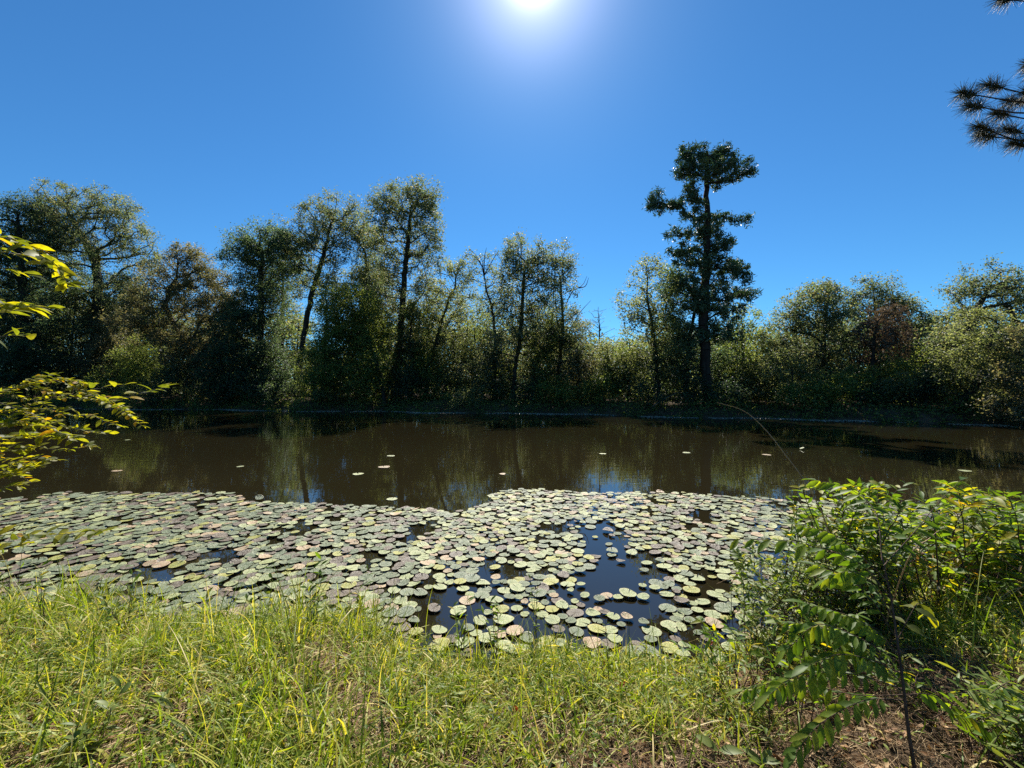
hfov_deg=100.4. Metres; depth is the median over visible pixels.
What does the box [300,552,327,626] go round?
weed
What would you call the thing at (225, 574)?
lily pad
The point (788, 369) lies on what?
bush
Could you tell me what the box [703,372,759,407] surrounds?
bush
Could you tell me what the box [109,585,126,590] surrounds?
lily pad
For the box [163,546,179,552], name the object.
lily pad
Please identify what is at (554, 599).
lily pad
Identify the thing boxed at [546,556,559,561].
lily pad
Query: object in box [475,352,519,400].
bush
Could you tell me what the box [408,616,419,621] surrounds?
lily pad
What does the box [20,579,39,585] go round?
lily pad
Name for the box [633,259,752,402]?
broadleaf tree
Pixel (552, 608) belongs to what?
lily pad
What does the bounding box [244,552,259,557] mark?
lily pad
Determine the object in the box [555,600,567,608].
lily pad
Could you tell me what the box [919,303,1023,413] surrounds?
broadleaf tree
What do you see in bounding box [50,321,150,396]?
bush
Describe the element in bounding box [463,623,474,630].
lily pad
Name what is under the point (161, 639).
grass
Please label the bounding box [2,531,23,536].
lily pad
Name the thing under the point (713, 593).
lily pad
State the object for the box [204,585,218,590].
lily pad
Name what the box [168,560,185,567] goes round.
lily pad
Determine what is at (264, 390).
bush
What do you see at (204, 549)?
lily pad
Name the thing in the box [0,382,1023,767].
ground
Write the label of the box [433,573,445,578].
lily pad
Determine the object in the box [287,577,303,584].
lily pad
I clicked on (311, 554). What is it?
lily pad
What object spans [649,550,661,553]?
lily pad
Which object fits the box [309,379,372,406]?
bush
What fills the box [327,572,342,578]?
lily pad
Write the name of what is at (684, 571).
lily pad
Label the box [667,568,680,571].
lily pad
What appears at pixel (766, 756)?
seedling
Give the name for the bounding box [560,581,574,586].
lily pad
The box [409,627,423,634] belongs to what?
lily pad
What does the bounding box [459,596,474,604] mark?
lily pad
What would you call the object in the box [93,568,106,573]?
lily pad
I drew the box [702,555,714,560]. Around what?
lily pad
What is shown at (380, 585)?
lily pad
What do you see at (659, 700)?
seedling
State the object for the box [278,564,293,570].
lily pad
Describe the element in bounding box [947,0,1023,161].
pine tree
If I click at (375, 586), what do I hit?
lily pad
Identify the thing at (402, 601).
lily pad
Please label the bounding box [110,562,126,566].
lily pad
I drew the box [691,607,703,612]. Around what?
lily pad
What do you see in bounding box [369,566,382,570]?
lily pad
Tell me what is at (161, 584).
lily pad
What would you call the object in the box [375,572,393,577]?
lily pad
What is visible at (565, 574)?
lily pad
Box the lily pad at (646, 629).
[642,626,661,636]
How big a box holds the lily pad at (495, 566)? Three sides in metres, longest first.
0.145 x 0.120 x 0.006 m
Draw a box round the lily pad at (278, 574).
[272,573,283,577]
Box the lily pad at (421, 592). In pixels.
[413,588,427,595]
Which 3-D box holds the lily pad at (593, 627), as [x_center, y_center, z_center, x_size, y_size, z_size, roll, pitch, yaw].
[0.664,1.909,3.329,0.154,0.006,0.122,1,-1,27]
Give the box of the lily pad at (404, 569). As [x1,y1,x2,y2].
[398,565,413,572]
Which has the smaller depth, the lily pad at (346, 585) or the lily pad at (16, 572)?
the lily pad at (346, 585)
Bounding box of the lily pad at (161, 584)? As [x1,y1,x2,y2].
[158,581,170,585]
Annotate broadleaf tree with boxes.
[0,188,105,397]
[2,249,92,391]
[3,177,168,395]
[90,263,159,385]
[92,238,257,401]
[129,294,193,394]
[177,280,254,362]
[186,215,314,404]
[251,209,318,383]
[273,185,369,398]
[295,279,400,407]
[313,204,401,398]
[347,253,386,394]
[356,264,405,395]
[357,173,448,399]
[405,273,453,369]
[406,246,491,398]
[432,284,484,390]
[450,248,528,399]
[462,299,517,397]
[469,227,576,401]
[510,237,600,396]
[513,292,562,394]
[550,315,601,387]
[609,251,701,405]
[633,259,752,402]
[711,301,775,400]
[711,324,761,396]
[749,335,810,394]
[752,276,873,399]
[816,312,890,398]
[829,270,951,393]
[845,300,918,401]
[868,333,936,397]
[913,318,960,401]
[914,252,1023,395]
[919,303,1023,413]
[958,319,1023,390]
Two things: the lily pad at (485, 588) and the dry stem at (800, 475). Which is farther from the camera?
the lily pad at (485, 588)
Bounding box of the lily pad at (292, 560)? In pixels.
[287,557,302,563]
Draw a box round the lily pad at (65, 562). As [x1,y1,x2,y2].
[58,560,75,564]
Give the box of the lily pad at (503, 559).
[496,557,506,562]
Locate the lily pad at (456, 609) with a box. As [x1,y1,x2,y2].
[450,605,465,614]
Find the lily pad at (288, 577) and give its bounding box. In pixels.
[284,575,299,580]
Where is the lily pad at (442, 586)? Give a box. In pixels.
[433,583,446,589]
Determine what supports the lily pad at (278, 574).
on the water
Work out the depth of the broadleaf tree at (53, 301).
48.21 m
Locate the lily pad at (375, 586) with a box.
[367,585,378,589]
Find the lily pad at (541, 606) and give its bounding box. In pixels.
[528,602,544,608]
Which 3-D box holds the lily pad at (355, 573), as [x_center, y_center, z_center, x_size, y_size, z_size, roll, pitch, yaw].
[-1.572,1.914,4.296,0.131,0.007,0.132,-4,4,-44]
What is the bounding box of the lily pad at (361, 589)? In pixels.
[350,586,366,593]
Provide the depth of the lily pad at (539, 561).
4.62 m
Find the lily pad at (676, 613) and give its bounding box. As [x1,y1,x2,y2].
[673,611,683,617]
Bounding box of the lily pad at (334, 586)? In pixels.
[329,583,342,588]
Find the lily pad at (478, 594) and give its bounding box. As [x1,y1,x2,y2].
[474,591,489,598]
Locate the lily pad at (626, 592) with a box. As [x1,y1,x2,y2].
[619,588,636,596]
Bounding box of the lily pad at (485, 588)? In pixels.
[477,586,491,592]
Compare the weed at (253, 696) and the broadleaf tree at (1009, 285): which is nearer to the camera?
the weed at (253, 696)
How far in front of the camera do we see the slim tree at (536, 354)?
32.50 m
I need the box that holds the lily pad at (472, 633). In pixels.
[469,629,481,635]
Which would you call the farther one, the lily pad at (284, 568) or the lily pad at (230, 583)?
the lily pad at (284, 568)
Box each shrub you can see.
[779,476,942,621]
[880,479,1023,604]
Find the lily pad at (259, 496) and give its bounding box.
[255,494,263,499]
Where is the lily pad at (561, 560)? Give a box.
[555,559,568,563]
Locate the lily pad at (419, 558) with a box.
[415,556,428,560]
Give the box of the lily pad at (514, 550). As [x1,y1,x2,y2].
[507,548,520,552]
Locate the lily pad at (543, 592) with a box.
[533,588,546,596]
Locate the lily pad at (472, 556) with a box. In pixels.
[465,554,478,557]
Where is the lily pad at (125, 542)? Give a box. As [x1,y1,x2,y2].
[116,540,134,544]
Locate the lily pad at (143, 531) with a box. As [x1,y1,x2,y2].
[132,529,151,533]
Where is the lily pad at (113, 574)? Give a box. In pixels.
[98,573,121,579]
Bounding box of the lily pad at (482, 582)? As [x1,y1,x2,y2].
[476,579,489,584]
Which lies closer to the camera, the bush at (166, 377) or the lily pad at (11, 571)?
the lily pad at (11, 571)
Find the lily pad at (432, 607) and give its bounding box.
[428,603,440,611]
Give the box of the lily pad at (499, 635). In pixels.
[494,630,506,637]
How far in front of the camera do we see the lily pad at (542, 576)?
4.22 m
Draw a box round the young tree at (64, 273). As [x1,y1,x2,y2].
[0,229,172,549]
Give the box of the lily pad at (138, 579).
[129,577,143,581]
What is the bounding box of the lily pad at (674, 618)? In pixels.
[669,616,682,621]
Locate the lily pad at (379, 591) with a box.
[371,589,383,593]
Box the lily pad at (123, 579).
[117,577,131,580]
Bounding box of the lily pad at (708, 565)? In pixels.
[703,564,714,569]
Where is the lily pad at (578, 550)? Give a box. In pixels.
[571,548,584,553]
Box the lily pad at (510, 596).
[504,594,515,598]
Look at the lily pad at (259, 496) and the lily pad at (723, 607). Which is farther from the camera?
the lily pad at (259, 496)
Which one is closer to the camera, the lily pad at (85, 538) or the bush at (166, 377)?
the lily pad at (85, 538)
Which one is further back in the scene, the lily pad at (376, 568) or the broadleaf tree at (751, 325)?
the broadleaf tree at (751, 325)
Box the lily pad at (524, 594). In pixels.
[516,592,528,596]
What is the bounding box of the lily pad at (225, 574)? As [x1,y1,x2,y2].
[218,573,232,576]
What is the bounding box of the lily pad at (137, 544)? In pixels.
[129,541,146,545]
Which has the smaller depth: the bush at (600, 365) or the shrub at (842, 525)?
the shrub at (842, 525)
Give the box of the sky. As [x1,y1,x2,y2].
[0,0,1023,377]
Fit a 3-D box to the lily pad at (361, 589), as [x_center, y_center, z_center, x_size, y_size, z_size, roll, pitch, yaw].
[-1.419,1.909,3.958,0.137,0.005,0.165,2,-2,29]
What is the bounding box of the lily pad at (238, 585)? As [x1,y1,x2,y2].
[232,582,244,587]
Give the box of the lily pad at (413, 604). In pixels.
[402,601,417,607]
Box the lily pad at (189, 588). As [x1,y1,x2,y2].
[179,586,199,590]
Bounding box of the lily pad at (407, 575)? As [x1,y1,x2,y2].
[399,573,413,578]
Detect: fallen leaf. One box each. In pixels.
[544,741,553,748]
[847,723,854,730]
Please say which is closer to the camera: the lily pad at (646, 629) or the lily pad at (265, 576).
the lily pad at (646, 629)
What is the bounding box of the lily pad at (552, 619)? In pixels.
[545,614,559,623]
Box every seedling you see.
[655,695,673,702]
[694,734,743,761]
[742,748,780,764]
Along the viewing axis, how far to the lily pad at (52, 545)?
5.07 m
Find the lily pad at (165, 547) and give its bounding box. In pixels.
[157,546,172,550]
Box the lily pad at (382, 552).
[378,550,389,553]
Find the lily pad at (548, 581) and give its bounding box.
[543,578,558,584]
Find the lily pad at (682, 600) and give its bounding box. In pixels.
[674,596,688,602]
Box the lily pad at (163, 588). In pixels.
[149,585,174,593]
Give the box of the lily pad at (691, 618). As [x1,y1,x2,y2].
[684,616,695,622]
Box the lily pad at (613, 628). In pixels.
[603,625,617,633]
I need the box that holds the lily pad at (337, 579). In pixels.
[329,576,344,582]
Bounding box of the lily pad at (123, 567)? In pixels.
[120,563,138,569]
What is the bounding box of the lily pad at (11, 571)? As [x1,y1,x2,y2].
[3,569,19,574]
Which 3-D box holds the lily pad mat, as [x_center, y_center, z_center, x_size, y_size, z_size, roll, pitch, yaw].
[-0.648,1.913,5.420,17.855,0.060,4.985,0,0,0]
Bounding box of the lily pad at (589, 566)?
[581,563,595,568]
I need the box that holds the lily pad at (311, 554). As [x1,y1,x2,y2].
[307,552,319,555]
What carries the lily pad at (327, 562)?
on the lily pad mat
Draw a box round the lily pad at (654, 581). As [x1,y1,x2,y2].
[649,579,663,586]
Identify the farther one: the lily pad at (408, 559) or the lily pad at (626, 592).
the lily pad at (408, 559)
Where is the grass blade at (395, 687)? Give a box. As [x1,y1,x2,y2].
[389,673,402,703]
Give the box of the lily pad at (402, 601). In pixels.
[393,595,406,603]
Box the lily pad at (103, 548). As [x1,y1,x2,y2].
[94,544,114,551]
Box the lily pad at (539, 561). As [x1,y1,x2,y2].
[533,560,544,563]
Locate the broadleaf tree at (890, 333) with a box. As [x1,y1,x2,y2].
[845,300,918,401]
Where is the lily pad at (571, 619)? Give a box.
[565,617,576,622]
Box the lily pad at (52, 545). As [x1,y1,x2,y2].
[44,542,66,546]
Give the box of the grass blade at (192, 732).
[166,717,219,748]
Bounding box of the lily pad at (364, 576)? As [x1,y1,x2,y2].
[358,573,373,579]
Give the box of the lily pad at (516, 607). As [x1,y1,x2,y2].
[511,605,522,610]
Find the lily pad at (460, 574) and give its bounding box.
[454,571,467,577]
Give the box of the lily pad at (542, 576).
[533,574,546,578]
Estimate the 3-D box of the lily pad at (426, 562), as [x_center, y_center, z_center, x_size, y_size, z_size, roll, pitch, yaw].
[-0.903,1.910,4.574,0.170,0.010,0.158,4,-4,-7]
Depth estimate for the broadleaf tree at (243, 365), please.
35.89 m
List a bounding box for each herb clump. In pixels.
[670,598,944,732]
[725,528,922,659]
[927,660,1023,767]
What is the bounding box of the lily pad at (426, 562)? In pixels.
[420,560,435,564]
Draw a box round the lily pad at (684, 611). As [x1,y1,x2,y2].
[677,608,692,614]
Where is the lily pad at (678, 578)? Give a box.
[673,575,687,581]
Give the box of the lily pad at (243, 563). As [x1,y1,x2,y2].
[237,561,253,567]
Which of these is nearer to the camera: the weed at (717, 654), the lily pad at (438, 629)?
the weed at (717, 654)
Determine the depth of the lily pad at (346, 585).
4.03 m
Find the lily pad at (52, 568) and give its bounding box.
[47,565,68,570]
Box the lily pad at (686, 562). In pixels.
[680,560,694,565]
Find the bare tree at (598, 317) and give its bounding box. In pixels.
[586,308,621,381]
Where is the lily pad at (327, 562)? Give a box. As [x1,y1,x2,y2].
[318,558,331,565]
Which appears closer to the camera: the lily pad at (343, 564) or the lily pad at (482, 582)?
the lily pad at (482, 582)
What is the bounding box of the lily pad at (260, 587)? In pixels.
[249,585,265,592]
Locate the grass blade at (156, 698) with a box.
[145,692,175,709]
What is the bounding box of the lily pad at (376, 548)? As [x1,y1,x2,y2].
[371,546,384,549]
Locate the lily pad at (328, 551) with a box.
[319,549,330,554]
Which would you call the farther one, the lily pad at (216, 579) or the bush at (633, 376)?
the bush at (633, 376)
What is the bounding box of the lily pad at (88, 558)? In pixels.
[79,555,100,561]
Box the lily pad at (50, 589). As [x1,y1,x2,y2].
[44,584,60,591]
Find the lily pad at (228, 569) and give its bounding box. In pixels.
[218,567,235,573]
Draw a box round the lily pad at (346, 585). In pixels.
[341,581,356,588]
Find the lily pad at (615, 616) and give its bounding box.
[607,612,619,619]
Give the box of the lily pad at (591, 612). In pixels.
[586,608,600,615]
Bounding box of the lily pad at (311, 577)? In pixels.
[301,573,315,581]
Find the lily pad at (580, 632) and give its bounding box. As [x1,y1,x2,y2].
[569,626,583,636]
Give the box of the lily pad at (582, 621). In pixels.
[575,618,590,626]
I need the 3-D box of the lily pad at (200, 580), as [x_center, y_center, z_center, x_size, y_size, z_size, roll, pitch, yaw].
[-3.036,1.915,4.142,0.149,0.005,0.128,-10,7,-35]
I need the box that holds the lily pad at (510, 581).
[507,579,517,585]
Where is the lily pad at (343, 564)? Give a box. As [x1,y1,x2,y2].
[335,562,351,567]
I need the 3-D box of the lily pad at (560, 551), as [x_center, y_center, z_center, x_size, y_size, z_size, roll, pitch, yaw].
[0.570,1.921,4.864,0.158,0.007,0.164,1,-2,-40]
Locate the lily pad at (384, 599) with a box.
[379,597,391,605]
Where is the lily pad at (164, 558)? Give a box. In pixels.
[155,555,173,562]
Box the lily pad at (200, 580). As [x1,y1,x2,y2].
[191,578,208,584]
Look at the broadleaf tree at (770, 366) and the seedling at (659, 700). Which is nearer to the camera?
the seedling at (659, 700)
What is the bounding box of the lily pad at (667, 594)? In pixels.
[659,591,674,596]
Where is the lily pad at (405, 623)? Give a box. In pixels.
[390,622,410,631]
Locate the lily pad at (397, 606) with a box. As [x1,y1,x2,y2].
[384,603,398,609]
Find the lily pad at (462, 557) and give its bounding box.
[455,555,467,560]
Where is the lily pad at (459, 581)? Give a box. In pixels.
[453,578,465,583]
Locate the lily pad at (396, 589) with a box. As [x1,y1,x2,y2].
[388,586,400,593]
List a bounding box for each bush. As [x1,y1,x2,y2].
[0,339,97,397]
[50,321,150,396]
[83,334,174,398]
[108,361,200,407]
[242,367,308,407]
[288,331,333,400]
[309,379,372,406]
[403,343,451,402]
[427,339,485,399]
[448,383,493,408]
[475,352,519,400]
[506,375,549,404]
[533,373,588,405]
[552,344,604,400]
[576,369,626,402]
[587,335,631,399]
[605,344,652,401]
[625,376,673,406]
[671,371,717,405]
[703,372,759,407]
[717,505,1023,626]
[726,352,780,404]
[753,344,824,406]
[771,377,828,409]
[801,366,870,408]
[829,362,895,406]
[870,367,933,407]
[872,346,924,403]
[902,363,963,409]
[937,394,989,414]
[970,321,1023,427]
[974,386,1018,410]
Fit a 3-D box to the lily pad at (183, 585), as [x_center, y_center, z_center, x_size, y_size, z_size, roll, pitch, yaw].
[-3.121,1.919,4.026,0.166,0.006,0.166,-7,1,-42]
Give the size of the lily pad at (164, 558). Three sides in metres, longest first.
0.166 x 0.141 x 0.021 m
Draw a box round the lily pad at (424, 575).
[415,573,428,579]
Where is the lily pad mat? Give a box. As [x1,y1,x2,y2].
[0,488,1022,661]
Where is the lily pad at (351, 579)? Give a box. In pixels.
[345,576,359,581]
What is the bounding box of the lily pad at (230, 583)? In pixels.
[223,581,237,585]
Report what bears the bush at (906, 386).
on the ground at (952, 418)
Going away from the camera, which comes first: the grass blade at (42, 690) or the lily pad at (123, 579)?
the grass blade at (42, 690)
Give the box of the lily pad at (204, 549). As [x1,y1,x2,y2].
[194,546,214,552]
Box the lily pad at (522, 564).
[514,561,527,567]
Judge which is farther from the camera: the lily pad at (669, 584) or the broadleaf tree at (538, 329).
the broadleaf tree at (538, 329)
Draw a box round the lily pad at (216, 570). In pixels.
[210,567,225,573]
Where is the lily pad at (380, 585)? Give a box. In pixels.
[375,583,386,587]
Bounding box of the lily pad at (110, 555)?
[106,553,121,557]
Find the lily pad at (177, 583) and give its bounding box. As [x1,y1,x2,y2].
[169,581,183,587]
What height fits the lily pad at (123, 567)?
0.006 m
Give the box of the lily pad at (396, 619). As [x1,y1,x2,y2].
[391,616,405,622]
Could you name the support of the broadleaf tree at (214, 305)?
on the ground at (952, 418)
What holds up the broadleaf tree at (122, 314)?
on the ground at (952, 418)
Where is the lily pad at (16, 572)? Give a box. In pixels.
[10,568,31,573]
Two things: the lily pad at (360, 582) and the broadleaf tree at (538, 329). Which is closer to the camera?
the lily pad at (360, 582)
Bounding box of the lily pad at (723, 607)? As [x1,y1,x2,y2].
[714,602,733,611]
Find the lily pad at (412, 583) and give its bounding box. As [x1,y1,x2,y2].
[406,581,419,586]
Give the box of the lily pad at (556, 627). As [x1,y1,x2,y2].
[551,625,564,631]
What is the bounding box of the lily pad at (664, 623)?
[660,620,676,627]
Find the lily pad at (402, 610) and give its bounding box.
[396,605,415,616]
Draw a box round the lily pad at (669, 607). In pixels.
[659,603,676,611]
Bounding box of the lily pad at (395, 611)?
[381,606,396,616]
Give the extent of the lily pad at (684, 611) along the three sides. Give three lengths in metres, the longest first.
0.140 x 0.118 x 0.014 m
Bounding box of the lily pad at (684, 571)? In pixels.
[677,569,693,575]
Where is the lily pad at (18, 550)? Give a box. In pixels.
[12,547,32,552]
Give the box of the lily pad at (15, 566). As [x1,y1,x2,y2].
[8,563,28,570]
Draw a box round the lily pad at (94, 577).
[79,575,100,583]
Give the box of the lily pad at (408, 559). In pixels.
[401,557,414,561]
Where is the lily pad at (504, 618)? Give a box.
[493,614,513,623]
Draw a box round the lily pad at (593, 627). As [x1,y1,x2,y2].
[587,624,606,632]
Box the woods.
[0,287,1023,400]
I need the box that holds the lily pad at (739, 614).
[735,613,751,620]
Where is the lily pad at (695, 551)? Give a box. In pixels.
[688,549,701,554]
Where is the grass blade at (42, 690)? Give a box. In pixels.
[36,681,54,712]
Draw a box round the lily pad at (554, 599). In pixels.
[551,597,562,602]
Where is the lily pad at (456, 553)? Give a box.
[449,551,462,556]
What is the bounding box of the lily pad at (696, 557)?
[692,555,703,560]
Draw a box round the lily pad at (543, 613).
[536,611,547,616]
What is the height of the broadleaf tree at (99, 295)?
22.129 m
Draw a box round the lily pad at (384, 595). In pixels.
[379,593,389,597]
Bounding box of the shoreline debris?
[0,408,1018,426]
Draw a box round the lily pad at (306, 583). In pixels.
[300,582,314,589]
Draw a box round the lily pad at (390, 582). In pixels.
[386,578,399,585]
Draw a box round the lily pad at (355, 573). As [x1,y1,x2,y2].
[349,571,361,576]
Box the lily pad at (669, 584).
[662,580,674,586]
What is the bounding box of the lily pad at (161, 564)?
[151,561,170,567]
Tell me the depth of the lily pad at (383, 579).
4.14 m
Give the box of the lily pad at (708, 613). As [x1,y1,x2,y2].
[703,610,721,618]
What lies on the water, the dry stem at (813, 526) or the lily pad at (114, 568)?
the lily pad at (114, 568)
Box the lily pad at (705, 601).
[695,598,710,604]
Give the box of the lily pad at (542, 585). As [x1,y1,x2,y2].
[536,582,548,590]
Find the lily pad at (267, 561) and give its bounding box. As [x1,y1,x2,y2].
[258,559,276,563]
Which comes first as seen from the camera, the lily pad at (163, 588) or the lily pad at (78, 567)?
the lily pad at (163, 588)
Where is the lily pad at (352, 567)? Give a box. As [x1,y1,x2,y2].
[345,564,359,570]
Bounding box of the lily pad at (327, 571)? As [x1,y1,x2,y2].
[324,567,337,574]
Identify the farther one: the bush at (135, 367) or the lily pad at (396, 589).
the bush at (135, 367)
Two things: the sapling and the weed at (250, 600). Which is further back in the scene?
the weed at (250, 600)
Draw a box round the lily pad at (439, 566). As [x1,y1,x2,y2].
[433,564,444,569]
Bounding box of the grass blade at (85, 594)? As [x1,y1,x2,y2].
[75,582,95,609]
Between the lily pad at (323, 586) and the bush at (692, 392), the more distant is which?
the bush at (692, 392)
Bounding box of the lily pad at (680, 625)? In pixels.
[676,622,686,630]
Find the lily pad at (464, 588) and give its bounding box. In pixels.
[456,586,468,590]
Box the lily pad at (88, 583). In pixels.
[80,581,98,588]
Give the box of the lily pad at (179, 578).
[169,575,186,582]
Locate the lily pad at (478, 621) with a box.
[473,615,486,624]
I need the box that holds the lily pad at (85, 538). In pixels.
[76,535,97,540]
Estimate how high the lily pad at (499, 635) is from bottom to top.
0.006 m
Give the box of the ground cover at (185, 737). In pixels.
[0,575,1023,767]
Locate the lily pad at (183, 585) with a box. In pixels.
[174,583,191,588]
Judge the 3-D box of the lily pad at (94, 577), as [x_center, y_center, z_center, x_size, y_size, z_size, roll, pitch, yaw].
[-4.121,1.901,4.144,0.186,0.006,0.173,-2,3,-33]
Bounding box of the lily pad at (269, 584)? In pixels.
[266,582,278,588]
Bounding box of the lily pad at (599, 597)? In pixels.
[594,595,604,600]
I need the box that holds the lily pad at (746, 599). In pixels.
[739,596,753,603]
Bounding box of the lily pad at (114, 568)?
[106,566,119,571]
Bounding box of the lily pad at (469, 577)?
[464,573,479,581]
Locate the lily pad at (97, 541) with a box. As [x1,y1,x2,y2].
[84,540,105,544]
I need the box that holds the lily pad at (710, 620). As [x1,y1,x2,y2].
[705,617,723,627]
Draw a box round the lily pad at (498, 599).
[485,596,503,602]
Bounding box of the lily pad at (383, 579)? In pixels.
[375,577,388,582]
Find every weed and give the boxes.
[0,528,29,596]
[25,559,55,632]
[51,675,131,760]
[97,565,142,632]
[197,575,213,622]
[230,680,264,731]
[245,567,274,622]
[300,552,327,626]
[350,564,372,616]
[448,594,474,649]
[474,595,505,656]
[528,574,541,644]
[588,615,613,688]
[685,618,729,658]
[695,655,748,711]
[739,637,770,709]
[998,634,1023,690]
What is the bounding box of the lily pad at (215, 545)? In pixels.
[208,544,224,547]
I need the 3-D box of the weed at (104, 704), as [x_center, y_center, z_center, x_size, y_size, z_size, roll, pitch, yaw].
[-1.842,1.490,1.871,0.182,0.312,0.303,0,0,0]
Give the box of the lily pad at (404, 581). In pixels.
[397,579,408,585]
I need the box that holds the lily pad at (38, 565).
[33,562,52,567]
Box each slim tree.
[293,264,349,398]
[380,297,436,398]
[519,303,576,402]
[605,330,661,401]
[893,341,952,402]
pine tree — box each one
[642,139,762,404]
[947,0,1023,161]
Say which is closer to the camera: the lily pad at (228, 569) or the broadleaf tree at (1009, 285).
the lily pad at (228, 569)
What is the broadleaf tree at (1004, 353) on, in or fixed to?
on the ground at (952, 418)
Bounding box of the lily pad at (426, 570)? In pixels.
[419,566,430,573]
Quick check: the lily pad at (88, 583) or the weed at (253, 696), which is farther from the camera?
the lily pad at (88, 583)
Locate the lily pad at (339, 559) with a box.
[329,556,343,563]
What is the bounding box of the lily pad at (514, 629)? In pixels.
[506,625,523,635]
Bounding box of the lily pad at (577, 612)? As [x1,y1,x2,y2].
[566,608,583,616]
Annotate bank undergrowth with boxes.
[0,382,1020,424]
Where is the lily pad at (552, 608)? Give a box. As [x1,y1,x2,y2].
[545,605,558,611]
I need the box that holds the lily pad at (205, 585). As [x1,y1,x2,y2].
[198,581,212,587]
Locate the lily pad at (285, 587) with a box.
[274,584,289,590]
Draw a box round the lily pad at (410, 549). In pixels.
[406,546,419,551]
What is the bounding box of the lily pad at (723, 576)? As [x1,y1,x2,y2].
[717,574,729,579]
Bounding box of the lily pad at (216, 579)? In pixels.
[211,576,227,583]
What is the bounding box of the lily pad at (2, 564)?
[0,559,15,566]
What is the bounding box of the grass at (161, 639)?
[0,527,1023,767]
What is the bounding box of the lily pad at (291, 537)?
[282,536,296,540]
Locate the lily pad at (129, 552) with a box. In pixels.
[121,551,136,555]
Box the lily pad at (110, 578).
[98,577,120,582]
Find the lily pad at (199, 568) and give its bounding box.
[191,566,209,570]
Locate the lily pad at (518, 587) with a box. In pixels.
[510,583,524,591]
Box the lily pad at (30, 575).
[22,571,42,578]
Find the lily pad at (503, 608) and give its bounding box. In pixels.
[492,605,508,612]
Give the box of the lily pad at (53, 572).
[47,569,67,574]
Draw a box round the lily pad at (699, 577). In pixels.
[689,574,704,580]
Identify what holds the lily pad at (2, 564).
on the water
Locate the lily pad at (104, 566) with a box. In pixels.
[95,564,110,568]
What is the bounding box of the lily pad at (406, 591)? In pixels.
[399,588,414,595]
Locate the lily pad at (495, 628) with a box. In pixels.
[486,626,497,630]
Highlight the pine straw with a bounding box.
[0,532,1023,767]
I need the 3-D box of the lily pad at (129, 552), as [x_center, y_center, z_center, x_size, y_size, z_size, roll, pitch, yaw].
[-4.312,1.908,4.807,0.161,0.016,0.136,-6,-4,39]
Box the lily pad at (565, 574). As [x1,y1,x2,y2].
[557,571,568,577]
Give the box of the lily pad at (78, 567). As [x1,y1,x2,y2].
[68,565,85,570]
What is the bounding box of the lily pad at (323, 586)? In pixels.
[316,583,330,591]
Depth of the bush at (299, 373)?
34.74 m
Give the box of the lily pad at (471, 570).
[465,567,478,572]
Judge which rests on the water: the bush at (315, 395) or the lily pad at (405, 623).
the lily pad at (405, 623)
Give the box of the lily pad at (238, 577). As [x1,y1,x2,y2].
[230,575,246,580]
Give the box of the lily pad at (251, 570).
[242,568,257,573]
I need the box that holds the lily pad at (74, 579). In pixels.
[65,576,85,581]
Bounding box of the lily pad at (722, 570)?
[714,569,730,572]
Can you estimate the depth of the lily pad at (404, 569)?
4.39 m
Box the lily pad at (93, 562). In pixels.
[85,560,102,564]
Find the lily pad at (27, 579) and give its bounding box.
[20,576,43,581]
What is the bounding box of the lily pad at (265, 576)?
[258,573,270,580]
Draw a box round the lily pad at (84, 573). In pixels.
[75,570,93,576]
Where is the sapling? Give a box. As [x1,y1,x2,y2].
[714,477,1006,767]
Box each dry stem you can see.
[715,482,823,606]
[720,403,850,608]
[729,727,736,759]
[787,485,837,597]
[882,525,944,634]
[921,472,939,601]
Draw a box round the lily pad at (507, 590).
[497,587,512,593]
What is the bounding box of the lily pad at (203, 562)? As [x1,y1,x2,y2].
[198,560,208,564]
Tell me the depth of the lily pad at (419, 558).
4.67 m
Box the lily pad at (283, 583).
[278,580,290,585]
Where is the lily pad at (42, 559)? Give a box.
[29,557,47,562]
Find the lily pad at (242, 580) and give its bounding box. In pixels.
[234,578,248,582]
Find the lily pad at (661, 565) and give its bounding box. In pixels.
[656,563,671,567]
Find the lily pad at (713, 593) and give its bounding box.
[706,590,723,597]
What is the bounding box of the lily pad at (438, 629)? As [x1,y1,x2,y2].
[432,625,446,633]
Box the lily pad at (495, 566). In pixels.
[490,564,500,568]
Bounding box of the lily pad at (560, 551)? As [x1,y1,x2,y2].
[555,550,568,553]
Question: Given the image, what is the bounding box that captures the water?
[0,408,1023,668]
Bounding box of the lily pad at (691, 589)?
[683,586,699,592]
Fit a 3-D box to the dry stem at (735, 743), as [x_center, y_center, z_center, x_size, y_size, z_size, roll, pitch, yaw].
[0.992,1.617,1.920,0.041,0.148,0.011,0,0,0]
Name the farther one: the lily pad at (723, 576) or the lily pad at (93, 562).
the lily pad at (93, 562)
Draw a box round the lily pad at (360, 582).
[351,580,364,585]
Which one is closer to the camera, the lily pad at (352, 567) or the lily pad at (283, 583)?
the lily pad at (283, 583)
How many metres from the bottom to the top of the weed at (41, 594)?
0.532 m
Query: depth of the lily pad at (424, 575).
4.26 m
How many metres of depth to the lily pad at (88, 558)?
4.65 m
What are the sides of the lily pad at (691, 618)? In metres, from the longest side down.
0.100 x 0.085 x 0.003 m
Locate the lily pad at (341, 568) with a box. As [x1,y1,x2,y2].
[332,566,345,570]
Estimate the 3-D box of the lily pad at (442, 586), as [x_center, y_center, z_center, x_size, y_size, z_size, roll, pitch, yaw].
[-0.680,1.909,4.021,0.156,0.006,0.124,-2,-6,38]
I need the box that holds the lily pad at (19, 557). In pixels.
[7,555,30,560]

